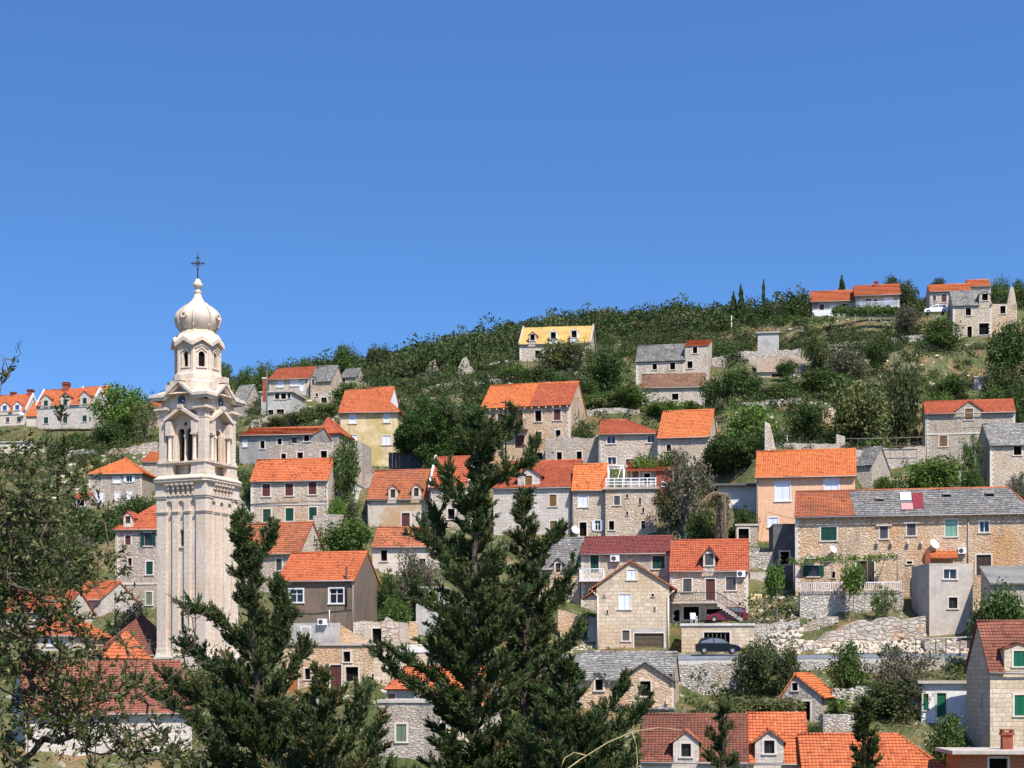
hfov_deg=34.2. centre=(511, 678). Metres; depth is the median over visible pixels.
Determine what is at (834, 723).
stone wall
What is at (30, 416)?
house annex
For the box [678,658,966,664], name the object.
kerb wall
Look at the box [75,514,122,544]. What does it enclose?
tree
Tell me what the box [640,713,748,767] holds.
house
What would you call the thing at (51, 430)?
garden pergola
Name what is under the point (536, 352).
window
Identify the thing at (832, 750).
house
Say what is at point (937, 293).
house
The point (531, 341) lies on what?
house
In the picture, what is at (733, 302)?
cypress
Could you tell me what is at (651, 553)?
house
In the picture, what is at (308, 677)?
window
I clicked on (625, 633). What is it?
window
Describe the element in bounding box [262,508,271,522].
window
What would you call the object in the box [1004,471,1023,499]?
shrub
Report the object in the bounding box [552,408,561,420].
window
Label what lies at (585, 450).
stone ruin
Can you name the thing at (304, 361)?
tree
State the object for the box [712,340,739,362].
shrub
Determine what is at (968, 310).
window
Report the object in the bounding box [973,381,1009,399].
shrub
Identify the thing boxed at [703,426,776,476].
tree
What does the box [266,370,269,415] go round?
utility pole
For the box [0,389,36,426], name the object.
house
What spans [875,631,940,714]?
tree
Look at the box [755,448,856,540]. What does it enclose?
house
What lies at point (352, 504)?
shrub
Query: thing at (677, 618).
window
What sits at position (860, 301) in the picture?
window
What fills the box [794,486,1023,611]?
row house
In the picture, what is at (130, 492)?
window
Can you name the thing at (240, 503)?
ruined gable
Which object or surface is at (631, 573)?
window
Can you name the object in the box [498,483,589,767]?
conifer
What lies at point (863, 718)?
conifer
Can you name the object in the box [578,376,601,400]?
tree
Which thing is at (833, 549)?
satellite dish
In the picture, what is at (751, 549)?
stone wall
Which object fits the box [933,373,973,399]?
tree
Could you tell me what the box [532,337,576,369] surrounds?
shrub
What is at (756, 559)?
stone wall
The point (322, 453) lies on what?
window
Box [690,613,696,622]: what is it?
garden chair
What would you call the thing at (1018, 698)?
window
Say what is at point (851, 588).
terrace fence
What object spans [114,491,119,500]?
window
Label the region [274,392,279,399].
window
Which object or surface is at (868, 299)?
window
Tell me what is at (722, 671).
stone wall
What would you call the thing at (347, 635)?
ruined gable
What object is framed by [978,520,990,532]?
window
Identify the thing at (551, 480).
house
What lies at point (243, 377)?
shrub
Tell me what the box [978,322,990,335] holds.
window
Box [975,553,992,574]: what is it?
door
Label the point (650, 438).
window
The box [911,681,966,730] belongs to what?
house
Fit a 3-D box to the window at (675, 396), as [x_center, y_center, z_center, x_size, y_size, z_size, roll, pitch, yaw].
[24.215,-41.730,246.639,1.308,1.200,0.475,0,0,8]
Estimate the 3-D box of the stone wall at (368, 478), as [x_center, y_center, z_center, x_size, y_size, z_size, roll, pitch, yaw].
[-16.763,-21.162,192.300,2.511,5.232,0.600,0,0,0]
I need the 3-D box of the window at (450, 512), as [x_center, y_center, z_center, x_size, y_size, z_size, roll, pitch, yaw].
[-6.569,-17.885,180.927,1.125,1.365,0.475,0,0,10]
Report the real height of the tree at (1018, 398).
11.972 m
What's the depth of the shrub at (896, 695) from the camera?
126.49 m
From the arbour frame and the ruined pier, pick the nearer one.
the arbour frame
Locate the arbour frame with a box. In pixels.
[915,636,971,653]
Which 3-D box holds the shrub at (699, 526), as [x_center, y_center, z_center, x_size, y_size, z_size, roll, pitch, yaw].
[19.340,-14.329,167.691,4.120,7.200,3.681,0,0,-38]
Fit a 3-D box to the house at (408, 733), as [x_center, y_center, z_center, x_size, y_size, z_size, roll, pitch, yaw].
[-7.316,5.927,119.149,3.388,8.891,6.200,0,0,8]
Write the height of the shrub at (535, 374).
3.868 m
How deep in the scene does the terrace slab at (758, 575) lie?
159.60 m
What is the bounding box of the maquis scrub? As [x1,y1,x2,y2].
[0,282,1023,767]
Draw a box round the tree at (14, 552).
[0,340,222,767]
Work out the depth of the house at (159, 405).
328.16 m
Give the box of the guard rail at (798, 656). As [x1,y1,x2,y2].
[678,653,967,660]
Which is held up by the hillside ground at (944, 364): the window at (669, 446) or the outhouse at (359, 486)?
the outhouse at (359, 486)
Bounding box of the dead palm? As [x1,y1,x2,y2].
[696,492,734,538]
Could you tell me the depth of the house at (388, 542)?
170.28 m
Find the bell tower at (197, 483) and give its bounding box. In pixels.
[149,256,245,670]
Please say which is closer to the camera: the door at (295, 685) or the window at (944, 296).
the door at (295, 685)
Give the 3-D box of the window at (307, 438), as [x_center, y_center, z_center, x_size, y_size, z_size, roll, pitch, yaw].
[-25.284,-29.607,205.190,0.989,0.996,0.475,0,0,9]
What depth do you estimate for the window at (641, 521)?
176.32 m
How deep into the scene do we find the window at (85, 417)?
326.22 m
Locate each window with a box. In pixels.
[5,417,9,422]
[16,416,20,421]
[43,416,48,423]
[46,638,54,646]
[62,416,67,423]
[76,499,84,506]
[82,415,87,421]
[112,476,120,483]
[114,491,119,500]
[123,475,134,482]
[125,490,132,499]
[127,557,132,565]
[141,531,154,546]
[144,560,154,575]
[144,591,153,605]
[160,728,169,743]
[242,439,247,446]
[259,440,265,448]
[261,483,271,496]
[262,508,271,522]
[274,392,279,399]
[274,557,282,570]
[276,380,283,387]
[276,408,284,413]
[276,438,282,444]
[280,392,286,399]
[280,453,286,458]
[284,482,294,496]
[284,507,294,521]
[288,588,304,602]
[289,436,298,443]
[290,379,298,386]
[296,451,303,457]
[302,435,309,441]
[303,667,311,679]
[307,481,317,495]
[307,506,317,520]
[319,450,327,457]
[320,396,326,402]
[327,587,344,603]
[341,650,351,662]
[344,665,359,685]
[348,413,356,423]
[350,434,358,440]
[371,627,380,642]
[379,549,388,561]
[381,435,391,445]
[382,413,390,422]
[394,722,408,742]
[418,557,426,566]
[446,507,455,519]
[497,412,503,422]
[534,349,543,358]
[534,409,542,422]
[537,451,543,459]
[548,493,557,506]
[549,520,557,529]
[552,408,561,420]
[554,429,561,437]
[556,451,562,459]
[576,450,582,460]
[577,494,588,507]
[578,521,587,536]
[592,519,602,530]
[606,435,616,444]
[606,456,617,464]
[607,520,615,530]
[612,495,620,505]
[617,593,631,609]
[620,629,630,641]
[626,568,637,580]
[631,471,639,477]
[640,520,645,528]
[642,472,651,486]
[646,434,655,443]
[651,554,665,569]
[652,363,657,369]
[665,444,671,451]
[669,362,675,369]
[671,393,679,400]
[672,608,681,622]
[682,577,692,591]
[682,605,700,620]
[686,360,693,368]
[692,346,697,353]
[702,631,730,643]
[705,607,720,619]
[724,576,737,590]
[737,527,750,541]
[767,516,778,527]
[774,481,791,501]
[778,550,790,565]
[790,682,798,691]
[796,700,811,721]
[803,564,823,577]
[819,303,824,309]
[819,525,838,541]
[823,478,839,489]
[830,571,836,578]
[858,299,862,306]
[865,297,871,306]
[878,526,889,539]
[883,297,892,305]
[905,523,917,536]
[905,560,913,564]
[921,693,929,710]
[932,295,936,300]
[938,435,948,446]
[940,293,947,302]
[942,568,958,579]
[943,518,958,537]
[947,596,959,609]
[965,307,971,315]
[966,325,972,336]
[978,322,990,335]
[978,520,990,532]
[981,692,982,709]
[987,756,1009,767]
[999,305,1006,313]
[1012,446,1022,455]
[1012,693,1023,716]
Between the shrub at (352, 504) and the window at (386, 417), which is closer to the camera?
the shrub at (352, 504)
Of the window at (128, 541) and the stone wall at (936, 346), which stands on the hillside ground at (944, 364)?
the stone wall at (936, 346)
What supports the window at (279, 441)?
in the house at (254, 443)
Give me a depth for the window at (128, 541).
170.23 m
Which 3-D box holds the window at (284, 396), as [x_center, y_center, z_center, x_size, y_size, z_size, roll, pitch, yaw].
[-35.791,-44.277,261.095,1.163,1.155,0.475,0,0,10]
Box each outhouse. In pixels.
[336,482,364,508]
[416,586,451,637]
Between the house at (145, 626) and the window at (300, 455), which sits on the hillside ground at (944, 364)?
the house at (145, 626)
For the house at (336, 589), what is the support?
on the hillside ground at (944, 364)
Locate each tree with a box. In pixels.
[0,340,222,767]
[12,530,61,546]
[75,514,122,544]
[86,379,149,431]
[109,493,155,522]
[116,600,147,632]
[128,394,159,440]
[221,361,234,390]
[249,359,273,393]
[295,356,315,366]
[332,342,363,374]
[365,341,392,364]
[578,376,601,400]
[579,344,630,392]
[607,383,657,408]
[656,447,716,538]
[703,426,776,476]
[719,362,765,399]
[721,396,781,457]
[728,634,782,698]
[763,555,785,600]
[774,356,800,381]
[782,397,826,443]
[823,372,893,445]
[823,638,867,688]
[839,560,866,621]
[862,330,894,373]
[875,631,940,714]
[882,273,903,302]
[884,355,924,447]
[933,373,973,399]
[982,317,1023,377]
[991,274,1010,300]
[995,278,1023,305]
[1004,379,1023,422]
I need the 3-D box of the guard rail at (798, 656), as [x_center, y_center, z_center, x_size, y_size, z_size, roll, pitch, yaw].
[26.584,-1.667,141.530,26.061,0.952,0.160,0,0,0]
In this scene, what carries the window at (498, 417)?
in the house at (549, 409)
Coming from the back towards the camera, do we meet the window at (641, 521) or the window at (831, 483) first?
the window at (641, 521)
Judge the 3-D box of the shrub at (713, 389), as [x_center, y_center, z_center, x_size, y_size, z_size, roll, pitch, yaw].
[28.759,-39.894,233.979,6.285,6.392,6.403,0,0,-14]
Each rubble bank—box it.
[109,442,158,454]
[250,414,281,427]
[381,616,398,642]
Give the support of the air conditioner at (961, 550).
attached to the row house at (983, 526)
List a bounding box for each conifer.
[142,500,324,767]
[254,660,415,767]
[361,396,543,767]
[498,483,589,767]
[506,651,655,767]
[700,694,742,767]
[849,687,884,767]
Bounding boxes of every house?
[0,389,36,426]
[1,589,95,628]
[35,382,105,428]
[36,614,112,650]
[81,580,137,615]
[82,385,115,407]
[86,457,156,507]
[96,615,156,659]
[112,504,156,606]
[139,402,160,427]
[141,452,158,474]
[238,426,331,463]
[238,521,323,591]
[249,457,337,522]
[259,390,306,414]
[267,366,315,395]
[280,551,379,642]
[309,365,343,402]
[323,417,354,442]
[338,389,409,466]
[366,469,430,526]
[377,699,438,761]
[428,455,472,528]
[481,381,587,462]
[492,459,582,534]
[518,324,596,360]
[539,537,583,603]
[571,463,609,536]
[577,651,679,711]
[579,535,673,615]
[581,559,677,649]
[598,419,657,466]
[603,465,658,535]
[626,460,674,505]
[635,344,684,384]
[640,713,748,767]
[657,409,716,466]
[669,538,748,622]
[745,712,806,767]
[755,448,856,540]
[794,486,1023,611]
[797,732,945,767]
[810,289,854,316]
[853,281,900,317]
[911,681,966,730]
[912,563,972,635]
[922,398,1015,460]
[925,283,970,307]
[947,290,991,337]
[963,620,1023,746]
[966,279,991,292]
[976,423,1023,486]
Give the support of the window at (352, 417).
in the house at (368, 418)
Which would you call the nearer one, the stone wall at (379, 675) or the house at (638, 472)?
the stone wall at (379, 675)
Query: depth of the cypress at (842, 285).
309.40 m
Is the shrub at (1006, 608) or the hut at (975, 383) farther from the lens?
the hut at (975, 383)
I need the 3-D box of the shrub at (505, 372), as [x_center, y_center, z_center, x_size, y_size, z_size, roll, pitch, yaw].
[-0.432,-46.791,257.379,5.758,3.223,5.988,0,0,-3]
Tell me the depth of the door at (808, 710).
129.06 m
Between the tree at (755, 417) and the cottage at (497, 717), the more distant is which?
the tree at (755, 417)
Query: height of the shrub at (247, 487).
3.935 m
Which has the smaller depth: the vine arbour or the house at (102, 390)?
the vine arbour
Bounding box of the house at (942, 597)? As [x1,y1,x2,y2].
[912,563,972,635]
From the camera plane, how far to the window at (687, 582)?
156.98 m
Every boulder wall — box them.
[801,616,925,650]
[921,640,970,651]
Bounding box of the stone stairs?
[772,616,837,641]
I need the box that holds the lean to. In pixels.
[734,524,758,545]
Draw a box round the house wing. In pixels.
[371,386,398,407]
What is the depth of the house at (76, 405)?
327.90 m
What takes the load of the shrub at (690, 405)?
on the hillside ground at (944, 364)
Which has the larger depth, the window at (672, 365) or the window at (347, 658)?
the window at (672, 365)
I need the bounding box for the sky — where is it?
[0,0,1023,405]
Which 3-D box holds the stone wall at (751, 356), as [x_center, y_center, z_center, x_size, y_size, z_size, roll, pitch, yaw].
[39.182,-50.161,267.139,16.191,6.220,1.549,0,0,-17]
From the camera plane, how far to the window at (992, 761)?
105.80 m
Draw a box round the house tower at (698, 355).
[684,339,712,379]
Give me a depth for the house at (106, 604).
162.44 m
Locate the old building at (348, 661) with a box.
[282,643,404,692]
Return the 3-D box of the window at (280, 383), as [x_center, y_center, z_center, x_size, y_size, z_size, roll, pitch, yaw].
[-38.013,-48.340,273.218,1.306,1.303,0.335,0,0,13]
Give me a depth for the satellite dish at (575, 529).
177.07 m
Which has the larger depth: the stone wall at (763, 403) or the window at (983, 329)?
the window at (983, 329)
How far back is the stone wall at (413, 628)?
156.00 m
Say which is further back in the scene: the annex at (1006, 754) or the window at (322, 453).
the window at (322, 453)
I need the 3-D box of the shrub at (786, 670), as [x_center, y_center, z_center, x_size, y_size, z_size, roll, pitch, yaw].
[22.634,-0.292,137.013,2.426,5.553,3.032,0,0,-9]
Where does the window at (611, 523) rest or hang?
in the terrace house at (627, 509)
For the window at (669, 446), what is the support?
in the house at (691, 431)
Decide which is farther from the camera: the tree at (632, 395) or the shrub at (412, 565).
the tree at (632, 395)
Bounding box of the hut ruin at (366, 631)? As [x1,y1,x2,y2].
[353,621,407,643]
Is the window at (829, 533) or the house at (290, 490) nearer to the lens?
the window at (829, 533)
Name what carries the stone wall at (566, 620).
on the hillside ground at (944, 364)
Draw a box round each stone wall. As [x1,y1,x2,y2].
[67,449,97,457]
[313,514,343,548]
[365,473,372,487]
[374,653,439,685]
[405,621,417,643]
[421,378,510,392]
[558,609,583,636]
[586,408,639,415]
[679,662,745,695]
[711,348,803,367]
[735,398,803,409]
[746,661,858,677]
[749,547,768,552]
[749,552,772,569]
[754,618,799,641]
[798,590,903,618]
[820,407,835,422]
[820,714,854,732]
[829,341,864,349]
[831,686,874,700]
[856,446,924,468]
[861,660,965,672]
[890,334,923,341]
[924,343,946,349]
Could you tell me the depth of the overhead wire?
155.76 m
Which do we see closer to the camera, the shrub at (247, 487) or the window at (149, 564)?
the window at (149, 564)
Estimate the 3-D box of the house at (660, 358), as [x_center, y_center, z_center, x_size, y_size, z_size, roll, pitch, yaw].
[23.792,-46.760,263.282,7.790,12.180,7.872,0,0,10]
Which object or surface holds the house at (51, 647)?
on the hillside ground at (944, 364)
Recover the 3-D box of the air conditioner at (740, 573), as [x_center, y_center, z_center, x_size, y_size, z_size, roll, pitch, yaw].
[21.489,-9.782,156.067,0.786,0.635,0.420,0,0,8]
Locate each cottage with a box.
[342,368,365,384]
[384,665,437,698]
[427,666,501,749]
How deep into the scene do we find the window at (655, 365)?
260.21 m
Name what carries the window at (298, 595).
in the house at (336, 589)
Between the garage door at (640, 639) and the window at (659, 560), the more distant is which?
the window at (659, 560)
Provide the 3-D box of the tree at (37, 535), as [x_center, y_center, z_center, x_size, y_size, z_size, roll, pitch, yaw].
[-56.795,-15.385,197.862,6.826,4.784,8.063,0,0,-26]
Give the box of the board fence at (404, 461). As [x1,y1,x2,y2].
[389,452,421,468]
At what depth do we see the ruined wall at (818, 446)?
187.46 m
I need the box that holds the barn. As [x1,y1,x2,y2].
[641,372,705,406]
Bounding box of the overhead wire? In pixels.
[750,520,805,570]
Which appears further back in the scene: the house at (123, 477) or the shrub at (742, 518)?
the house at (123, 477)
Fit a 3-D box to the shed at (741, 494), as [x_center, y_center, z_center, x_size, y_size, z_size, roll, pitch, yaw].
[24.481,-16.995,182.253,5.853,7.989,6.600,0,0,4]
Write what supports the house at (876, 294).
on the hillside ground at (944, 364)
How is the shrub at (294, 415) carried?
on the hillside ground at (944, 364)
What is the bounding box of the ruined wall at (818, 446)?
[776,442,839,448]
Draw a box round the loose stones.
[50,319,996,714]
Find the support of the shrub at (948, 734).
on the hillside ground at (944, 364)
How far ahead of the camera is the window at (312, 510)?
183.71 m
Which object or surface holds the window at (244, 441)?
in the house at (254, 443)
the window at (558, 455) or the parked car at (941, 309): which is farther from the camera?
the parked car at (941, 309)
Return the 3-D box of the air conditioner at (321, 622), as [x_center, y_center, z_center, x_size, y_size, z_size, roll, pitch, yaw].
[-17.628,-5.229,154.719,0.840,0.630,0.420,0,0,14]
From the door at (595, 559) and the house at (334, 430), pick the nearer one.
the door at (595, 559)
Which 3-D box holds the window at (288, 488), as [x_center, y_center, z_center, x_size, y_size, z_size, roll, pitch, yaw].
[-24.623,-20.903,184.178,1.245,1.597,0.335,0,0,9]
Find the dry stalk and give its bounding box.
[561,727,677,767]
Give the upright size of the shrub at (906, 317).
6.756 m
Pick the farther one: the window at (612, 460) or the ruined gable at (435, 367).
the ruined gable at (435, 367)
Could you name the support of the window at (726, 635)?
in the garage
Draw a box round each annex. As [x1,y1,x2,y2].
[25,403,35,425]
[769,524,794,581]
[935,729,1023,767]
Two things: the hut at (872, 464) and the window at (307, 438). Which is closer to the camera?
the hut at (872, 464)
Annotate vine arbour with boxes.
[843,312,890,325]
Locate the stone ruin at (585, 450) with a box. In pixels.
[545,435,598,462]
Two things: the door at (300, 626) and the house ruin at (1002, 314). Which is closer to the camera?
the door at (300, 626)
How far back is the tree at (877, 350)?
248.89 m
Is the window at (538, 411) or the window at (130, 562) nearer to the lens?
the window at (130, 562)
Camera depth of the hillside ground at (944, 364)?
176.76 m
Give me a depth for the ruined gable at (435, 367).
271.20 m
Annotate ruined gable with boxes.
[238,497,255,522]
[340,625,366,642]
[426,360,438,375]
[456,356,475,375]
[764,421,775,449]
[1006,286,1016,319]
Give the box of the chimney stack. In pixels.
[262,377,266,401]
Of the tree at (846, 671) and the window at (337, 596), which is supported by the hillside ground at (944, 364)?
the tree at (846, 671)
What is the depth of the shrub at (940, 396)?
222.60 m
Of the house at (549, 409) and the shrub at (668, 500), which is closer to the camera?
the shrub at (668, 500)
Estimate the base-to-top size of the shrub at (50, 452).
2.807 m
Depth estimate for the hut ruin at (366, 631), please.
152.30 m
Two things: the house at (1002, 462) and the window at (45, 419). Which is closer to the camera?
the house at (1002, 462)
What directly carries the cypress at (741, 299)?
on the hillside ground at (944, 364)
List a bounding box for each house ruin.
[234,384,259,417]
[269,441,371,488]
[992,303,1015,333]
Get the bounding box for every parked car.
[695,637,739,653]
[707,607,748,622]
[923,304,947,314]
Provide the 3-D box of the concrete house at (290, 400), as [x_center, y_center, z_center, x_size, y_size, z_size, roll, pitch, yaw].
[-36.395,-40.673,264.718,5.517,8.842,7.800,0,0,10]
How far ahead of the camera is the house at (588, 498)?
177.48 m
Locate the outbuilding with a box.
[104,631,151,659]
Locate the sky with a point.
(359, 172)
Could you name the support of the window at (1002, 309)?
in the house ruin at (1002, 314)
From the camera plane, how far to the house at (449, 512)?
181.15 m
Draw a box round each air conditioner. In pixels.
[317,619,326,625]
[610,555,619,561]
[737,571,744,576]
[958,548,965,553]
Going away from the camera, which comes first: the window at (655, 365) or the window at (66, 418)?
the window at (655, 365)
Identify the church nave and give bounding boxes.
[11,660,193,755]
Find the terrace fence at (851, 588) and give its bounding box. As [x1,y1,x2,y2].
[800,582,900,590]
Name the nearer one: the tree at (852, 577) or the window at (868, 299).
the tree at (852, 577)
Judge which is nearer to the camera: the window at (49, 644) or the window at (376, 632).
the window at (49, 644)
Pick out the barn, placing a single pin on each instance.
(678, 387)
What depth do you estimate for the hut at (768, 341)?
280.55 m
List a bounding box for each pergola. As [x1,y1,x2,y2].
[43,429,92,442]
[783,558,897,589]
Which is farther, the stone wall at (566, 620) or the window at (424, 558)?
the window at (424, 558)
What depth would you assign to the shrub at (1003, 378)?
234.02 m
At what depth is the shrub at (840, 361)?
246.10 m
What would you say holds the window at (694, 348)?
in the house tower at (698, 355)
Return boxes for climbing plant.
[958,433,983,475]
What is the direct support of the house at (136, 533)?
on the hillside ground at (944, 364)
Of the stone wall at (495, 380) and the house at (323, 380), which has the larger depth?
the house at (323, 380)
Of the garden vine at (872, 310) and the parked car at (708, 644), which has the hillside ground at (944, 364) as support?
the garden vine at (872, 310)
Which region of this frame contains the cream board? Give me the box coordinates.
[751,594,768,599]
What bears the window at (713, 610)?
in the house at (705, 580)
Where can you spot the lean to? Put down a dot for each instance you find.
(750, 531)
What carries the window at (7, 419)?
in the house at (13, 405)
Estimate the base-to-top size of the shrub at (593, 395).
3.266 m
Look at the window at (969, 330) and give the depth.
271.10 m
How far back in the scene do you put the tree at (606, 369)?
242.45 m
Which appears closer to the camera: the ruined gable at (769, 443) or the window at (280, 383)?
the ruined gable at (769, 443)
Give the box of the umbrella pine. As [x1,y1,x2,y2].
[392,393,489,466]
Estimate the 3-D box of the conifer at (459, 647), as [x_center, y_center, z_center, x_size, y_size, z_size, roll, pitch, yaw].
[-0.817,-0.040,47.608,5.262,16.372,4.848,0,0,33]
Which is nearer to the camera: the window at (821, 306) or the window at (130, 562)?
the window at (130, 562)
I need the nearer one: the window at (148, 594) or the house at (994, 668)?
the house at (994, 668)
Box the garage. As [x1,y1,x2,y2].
[680,623,754,652]
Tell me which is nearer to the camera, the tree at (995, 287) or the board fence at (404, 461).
the board fence at (404, 461)
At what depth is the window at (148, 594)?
169.86 m
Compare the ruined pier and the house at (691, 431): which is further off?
the house at (691, 431)
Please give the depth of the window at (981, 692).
121.82 m
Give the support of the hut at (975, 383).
on the hillside ground at (944, 364)
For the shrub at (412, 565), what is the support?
on the hillside ground at (944, 364)
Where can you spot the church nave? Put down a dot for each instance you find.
(141, 716)
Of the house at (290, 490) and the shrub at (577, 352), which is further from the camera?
the shrub at (577, 352)
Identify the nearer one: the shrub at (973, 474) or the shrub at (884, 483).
the shrub at (884, 483)
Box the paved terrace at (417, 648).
[384,644,429,652]
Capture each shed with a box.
[74,492,96,508]
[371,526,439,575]
[709,483,755,513]
[756,356,805,377]
[979,566,1023,618]
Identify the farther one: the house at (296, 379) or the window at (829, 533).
the house at (296, 379)
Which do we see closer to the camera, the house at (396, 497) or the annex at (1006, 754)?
the annex at (1006, 754)
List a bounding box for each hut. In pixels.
[756,331,779,351]
[777,672,834,721]
[856,446,891,487]
[970,376,987,389]
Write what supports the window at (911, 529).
in the row house at (983, 526)
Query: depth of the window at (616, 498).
176.28 m
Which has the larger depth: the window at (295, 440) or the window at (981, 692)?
the window at (295, 440)
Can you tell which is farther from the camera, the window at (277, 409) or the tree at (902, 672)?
the window at (277, 409)
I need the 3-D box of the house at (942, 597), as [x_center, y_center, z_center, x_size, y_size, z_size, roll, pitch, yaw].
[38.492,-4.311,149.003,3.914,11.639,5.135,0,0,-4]
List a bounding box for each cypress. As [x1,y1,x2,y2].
[730,291,737,320]
[737,284,745,326]
[761,279,765,308]
[838,275,845,289]
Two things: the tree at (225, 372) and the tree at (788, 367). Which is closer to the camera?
the tree at (788, 367)
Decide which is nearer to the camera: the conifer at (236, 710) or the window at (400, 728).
the conifer at (236, 710)
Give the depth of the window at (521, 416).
206.29 m
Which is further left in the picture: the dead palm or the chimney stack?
the chimney stack
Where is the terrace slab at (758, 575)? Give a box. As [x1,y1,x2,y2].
[749,572,768,581]
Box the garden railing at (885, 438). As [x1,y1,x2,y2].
[845,436,922,447]
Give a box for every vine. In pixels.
[775,303,899,324]
[786,552,898,567]
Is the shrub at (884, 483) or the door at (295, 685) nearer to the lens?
the door at (295, 685)
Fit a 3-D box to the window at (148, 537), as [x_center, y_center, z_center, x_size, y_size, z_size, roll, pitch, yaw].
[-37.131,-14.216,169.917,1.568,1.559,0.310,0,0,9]
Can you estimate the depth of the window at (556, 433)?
205.14 m
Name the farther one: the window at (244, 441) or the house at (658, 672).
the window at (244, 441)
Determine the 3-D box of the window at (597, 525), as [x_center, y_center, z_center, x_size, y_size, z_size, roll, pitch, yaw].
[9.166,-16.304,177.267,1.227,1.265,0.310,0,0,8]
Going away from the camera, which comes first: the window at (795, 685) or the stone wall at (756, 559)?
the window at (795, 685)
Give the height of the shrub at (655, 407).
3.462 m
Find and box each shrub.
[47,448,65,457]
[50,541,100,588]
[51,433,86,450]
[59,505,100,542]
[88,416,132,446]
[89,456,108,469]
[234,365,258,393]
[242,475,250,498]
[263,413,289,427]
[268,359,290,377]
[283,409,321,422]
[306,403,338,415]
[315,513,374,550]
[326,496,347,522]
[327,381,362,397]
[329,434,360,503]
[341,494,363,523]
[377,568,401,615]
[377,596,413,625]
[394,544,431,609]
[414,554,443,585]
[491,366,524,381]
[517,366,561,381]
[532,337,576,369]
[559,337,600,370]
[571,410,596,437]
[582,389,616,408]
[629,448,664,474]
[639,396,682,417]
[651,477,686,530]
[657,448,685,485]
[678,400,707,409]
[684,505,716,538]
[696,371,736,406]
[701,444,735,473]
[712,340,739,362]
[725,691,806,712]
[728,700,744,712]
[732,502,759,530]
[759,382,803,399]
[774,643,800,690]
[775,367,859,399]
[800,326,830,377]
[807,723,823,732]
[824,345,866,375]
[827,698,851,713]
[863,677,930,721]
[869,583,898,618]
[871,475,900,488]
[890,303,920,334]
[896,453,967,487]
[899,279,922,314]
[918,384,954,405]
[921,710,969,765]
[923,317,969,348]
[930,277,945,284]
[958,470,985,486]
[966,577,1023,643]
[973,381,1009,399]
[975,362,1023,397]
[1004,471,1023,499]
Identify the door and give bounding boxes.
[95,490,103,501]
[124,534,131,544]
[287,671,298,692]
[299,380,304,390]
[300,626,310,641]
[329,663,342,687]
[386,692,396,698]
[400,512,410,525]
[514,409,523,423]
[514,434,524,447]
[589,555,599,572]
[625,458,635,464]
[633,632,664,647]
[704,577,715,599]
[855,561,875,581]
[935,691,947,716]
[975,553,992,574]
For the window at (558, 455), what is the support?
in the stone ruin at (585, 450)
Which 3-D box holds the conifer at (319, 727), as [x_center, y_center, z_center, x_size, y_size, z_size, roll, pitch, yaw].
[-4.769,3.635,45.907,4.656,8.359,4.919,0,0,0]
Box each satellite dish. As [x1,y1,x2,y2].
[572,526,579,532]
[830,546,836,551]
[930,539,938,547]
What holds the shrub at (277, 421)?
on the hillside ground at (944, 364)
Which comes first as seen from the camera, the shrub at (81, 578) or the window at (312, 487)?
the shrub at (81, 578)
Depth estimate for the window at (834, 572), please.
155.34 m
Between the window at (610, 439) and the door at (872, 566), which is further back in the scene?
the window at (610, 439)
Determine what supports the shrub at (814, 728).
on the hillside ground at (944, 364)
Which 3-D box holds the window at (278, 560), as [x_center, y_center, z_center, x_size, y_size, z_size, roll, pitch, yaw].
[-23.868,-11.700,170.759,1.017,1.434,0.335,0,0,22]
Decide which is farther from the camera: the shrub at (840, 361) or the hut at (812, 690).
the shrub at (840, 361)
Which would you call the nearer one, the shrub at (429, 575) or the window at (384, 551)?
the shrub at (429, 575)
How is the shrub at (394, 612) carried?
on the hillside ground at (944, 364)
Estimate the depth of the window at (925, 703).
127.19 m
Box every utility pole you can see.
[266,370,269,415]
[724,493,725,538]
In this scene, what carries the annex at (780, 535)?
on the hillside ground at (944, 364)
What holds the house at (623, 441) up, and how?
on the hillside ground at (944, 364)
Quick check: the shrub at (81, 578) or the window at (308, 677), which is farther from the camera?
the shrub at (81, 578)
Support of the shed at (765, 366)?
on the hillside ground at (944, 364)
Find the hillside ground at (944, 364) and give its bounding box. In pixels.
[0,302,1023,767]
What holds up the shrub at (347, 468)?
on the hillside ground at (944, 364)
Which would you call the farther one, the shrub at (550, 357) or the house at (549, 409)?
the shrub at (550, 357)
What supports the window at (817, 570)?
in the row house at (983, 526)
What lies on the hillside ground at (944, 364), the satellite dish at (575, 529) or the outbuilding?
the outbuilding
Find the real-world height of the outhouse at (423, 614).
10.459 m
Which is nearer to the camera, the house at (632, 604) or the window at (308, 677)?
the window at (308, 677)
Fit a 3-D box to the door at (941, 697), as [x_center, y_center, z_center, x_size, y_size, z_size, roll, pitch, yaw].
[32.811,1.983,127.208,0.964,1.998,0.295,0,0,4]
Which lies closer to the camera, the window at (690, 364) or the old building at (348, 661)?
the old building at (348, 661)
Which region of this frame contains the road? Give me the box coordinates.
[557,654,966,662]
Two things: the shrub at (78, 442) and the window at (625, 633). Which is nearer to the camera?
the window at (625, 633)
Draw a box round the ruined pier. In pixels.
[835,434,844,447]

